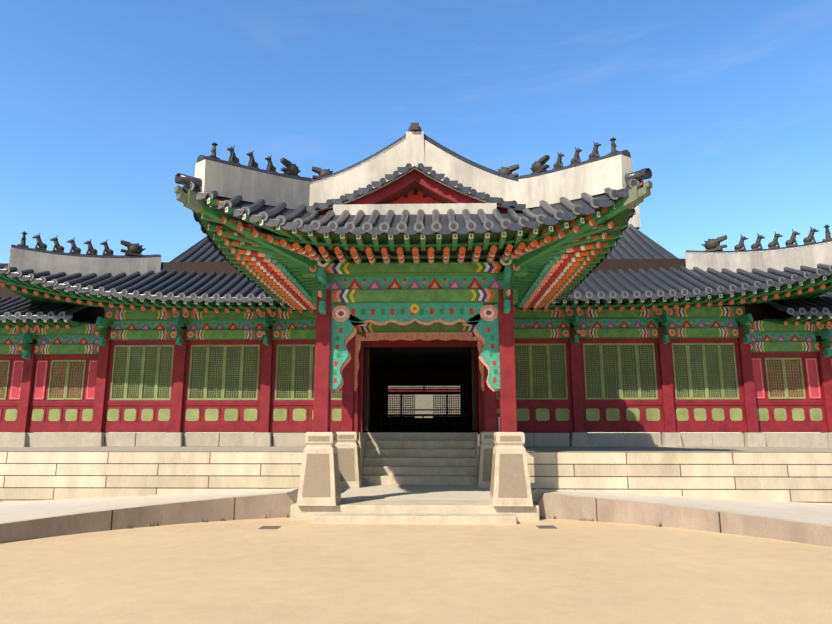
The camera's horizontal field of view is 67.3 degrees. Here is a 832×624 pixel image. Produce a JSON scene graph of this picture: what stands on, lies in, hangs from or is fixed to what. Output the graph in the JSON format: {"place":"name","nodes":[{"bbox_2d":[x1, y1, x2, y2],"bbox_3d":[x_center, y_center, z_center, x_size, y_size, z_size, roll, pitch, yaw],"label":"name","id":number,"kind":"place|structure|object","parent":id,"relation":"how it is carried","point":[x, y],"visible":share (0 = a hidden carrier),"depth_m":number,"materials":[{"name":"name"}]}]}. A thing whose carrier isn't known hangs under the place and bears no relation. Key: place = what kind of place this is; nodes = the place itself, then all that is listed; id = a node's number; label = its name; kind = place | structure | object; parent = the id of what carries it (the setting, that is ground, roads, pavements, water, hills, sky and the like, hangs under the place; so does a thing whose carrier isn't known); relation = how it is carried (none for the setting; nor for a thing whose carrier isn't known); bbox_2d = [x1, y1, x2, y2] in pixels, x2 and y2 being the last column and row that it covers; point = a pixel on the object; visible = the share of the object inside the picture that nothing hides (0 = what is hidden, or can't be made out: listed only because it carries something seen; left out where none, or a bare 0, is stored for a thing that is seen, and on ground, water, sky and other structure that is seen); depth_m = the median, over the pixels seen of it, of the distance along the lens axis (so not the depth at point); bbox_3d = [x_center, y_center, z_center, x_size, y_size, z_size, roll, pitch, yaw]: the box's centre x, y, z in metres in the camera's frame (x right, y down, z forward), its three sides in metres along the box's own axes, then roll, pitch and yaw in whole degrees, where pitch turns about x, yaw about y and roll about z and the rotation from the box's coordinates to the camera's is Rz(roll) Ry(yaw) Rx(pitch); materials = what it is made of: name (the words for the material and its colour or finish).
{"place":"outdoors","nodes":[
{"label":"outdoors","id":0,"kind":"place"},
{"bbox_2d":[175,123,651,228],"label":"roof ridge","id":1,"kind":"structure","parent":0,"point":[414,169],"depth_m":13.52,"materials":[{"name":"white paint"}]},
{"bbox_2d":[174,180,652,268],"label":"corner eave beams","id":2,"kind":"structure","parent":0,"point":[638,195],"depth_m":11.61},
{"bbox_2d":[0,517,831,623],"bbox_3d":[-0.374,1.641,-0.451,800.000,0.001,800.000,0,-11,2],"label":"sand ground","id":3,"kind":"structure","parent":0,"point":[249,571],"depth_m":7.48,"materials":[{"name":"beige sand"}]},
{"bbox_2d":[127,514,661,528],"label":"kerb weeds","id":4,"kind":"object","parent":3,"relation":"on","point":[288,517],"visible":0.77,"depth_m":11.98,"materials":[{"name":"green plant"}]},
{"bbox_2d":[259,525,556,528],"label":"drain covers","id":5,"kind":"object","parent":3,"relation":"on","point":[538,526],"visible":1,"depth_m":11.13,"materials":[{"name":"grey metal"}]},
{"bbox_2d":[290,432,539,523],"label":"porch steps","id":6,"kind":"structure","parent":3,"relation":"on","point":[419,477],"depth_m":15.24,"materials":[{"name":"stone"}]},
{"bbox_2d":[296,432,341,505],"bbox_3d":[-1.925,3.132,12.597,0.779,1.400,0.779,0,-11,2],"label":"pedestal","id":7,"kind":"object","parent":6,"relation":"on","point":[319,483],"visible":1,"depth_m":12.28,"materials":[{"name":"stone"}]},
{"bbox_2d":[335,432,362,487],"bbox_3d":[-1.820,3.872,16.476,0.779,1.400,0.779,0,-11,2],"label":"pedestal","id":8,"kind":"object","parent":6,"relation":"on","point":[347,445],"visible":0.71,"depth_m":16.17,"materials":[{"name":"stone"}]},
{"bbox_2d":[476,432,494,487],"bbox_3d":[1.979,3.853,16.376,0.779,1.400,0.779,0,-11,2],"label":"pedestal","id":9,"kind":"object","parent":6,"relation":"on","point":[485,456],"visible":0.52,"depth_m":16.08,"materials":[{"name":"stone"}]},
{"bbox_2d":[489,432,532,505],"bbox_3d":[1.873,3.113,12.497,0.779,1.400,0.779,0,-11,2],"label":"pedestal","id":10,"kind":"object","parent":6,"relation":"on","point":[510,483],"visible":0.98,"depth_m":12.17,"materials":[{"name":"stone"}]},
{"bbox_2d":[313,289,516,431],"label":"columns","id":11,"kind":"structure","parent":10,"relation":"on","point":[322,408],"depth_m":12.87,"materials":[{"name":"red wood"}]},
{"bbox_2d":[302,255,527,342],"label":"porch beams","id":12,"kind":"structure","parent":11,"relation":"on","point":[453,280],"depth_m":13.09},
{"bbox_2d":[185,181,642,309],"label":"porch rafters","id":13,"kind":"object","parent":12,"relation":"on","point":[561,271],"visible":0.83,"depth_m":12.32,"materials":[{"name":"green wood"}]},
{"bbox_2d":[182,178,643,306],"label":"porch roof tiles","id":14,"kind":"object","parent":13,"relation":"on","point":[300,218],"visible":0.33,"depth_m":11.75,"materials":[{"name":"grey tile"}]},
{"bbox_2d":[330,303,499,391],"bbox_3d":[0.026,1.092,14.923,3.490,1.840,4.052,0,-11,2],"label":"decorative bracket panel","id":15,"kind":"object","parent":11,"relation":"attached to","point":[347,318],"visible":1,"depth_m":13.07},
{"bbox_2d":[0,432,831,504],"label":"stone platform","id":16,"kind":"structure","parent":3,"relation":"on","point":[791,474],"depth_m":13.81,"materials":[{"name":"grey stone"}]},
{"bbox_2d":[0,259,831,431],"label":"hall walls","id":17,"kind":"structure","parent":16,"relation":"on","point":[807,414],"depth_m":18.76,"materials":[{"name":"red wood"}]},
{"bbox_2d":[0,343,805,430],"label":"lattice windows","id":18,"kind":"structure","parent":17,"relation":"in","point":[611,371],"depth_m":18.86,"materials":[{"name":"green wood"}]},
{"bbox_2d":[0,273,831,312],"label":"roof rafters","id":19,"kind":"object","parent":17,"relation":"attached to","point":[39,293],"visible":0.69,"depth_m":17.59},
{"bbox_2d":[0,224,831,301],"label":"roof tiles","id":20,"kind":"object","parent":19,"relation":"on","point":[633,242],"visible":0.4,"depth_m":17.89,"materials":[{"name":"grey tile"}]},
{"bbox_2d":[8,205,831,276],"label":"roof ridges","id":21,"kind":"object","parent":20,"relation":"attached to","point":[812,255],"visible":0.42,"depth_m":18.33,"materials":[{"name":"grey paint"}]},
{"bbox_2d":[17,137,831,255],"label":"roof figurines","id":22,"kind":"object","parent":21,"relation":"on","point":[292,169],"visible":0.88,"depth_m":17.50},
{"bbox_2d":[0,292,831,328],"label":"wing roof tiles","id":23,"kind":"object","parent":17,"relation":"attached to","point":[25,309],"visible":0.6,"depth_m":18.12,"materials":[{"name":"grey tile"}]},
{"bbox_2d":[0,432,831,447],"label":"foundation stones","id":24,"kind":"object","parent":16,"relation":"on","point":[570,439],"depth_m":18.32,"materials":[{"name":"beige stone"}]},
{"bbox_2d":[15,327,831,431],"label":"columns","id":25,"kind":"structure","parent":24,"relation":"on","point":[99,406],"depth_m":18.65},
{"bbox_2d":[0,306,831,358],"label":"hall frieze","id":26,"kind":"object","parent":25,"relation":"on","point":[690,322],"visible":0.71,"depth_m":18.96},
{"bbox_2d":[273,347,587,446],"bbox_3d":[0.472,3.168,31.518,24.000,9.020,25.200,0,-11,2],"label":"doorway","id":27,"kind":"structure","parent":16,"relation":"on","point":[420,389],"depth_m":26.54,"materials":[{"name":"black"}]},
{"bbox_2d":[0,488,831,546],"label":"low stone terrace edge","id":28,"kind":"structure","parent":3,"relation":"on","point":[805,523],"depth_m":11.60,"materials":[{"name":"stone"}]},
{"bbox_2d":[0,0,831,432],"label":"sky","id":29,"kind":"structure","parent":0,"point":[727,104],"materials":[{"name":"blue"}]},
{"bbox_2d":[497,413,499,431],"bbox_3d":[2.427,3.386,17.904,0.320,0.950,0.250,0,-11,2],"label":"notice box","id":30,"kind":"object","parent":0,"point":[498,422],"visible":0.12,"depth_m":17.87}
]}

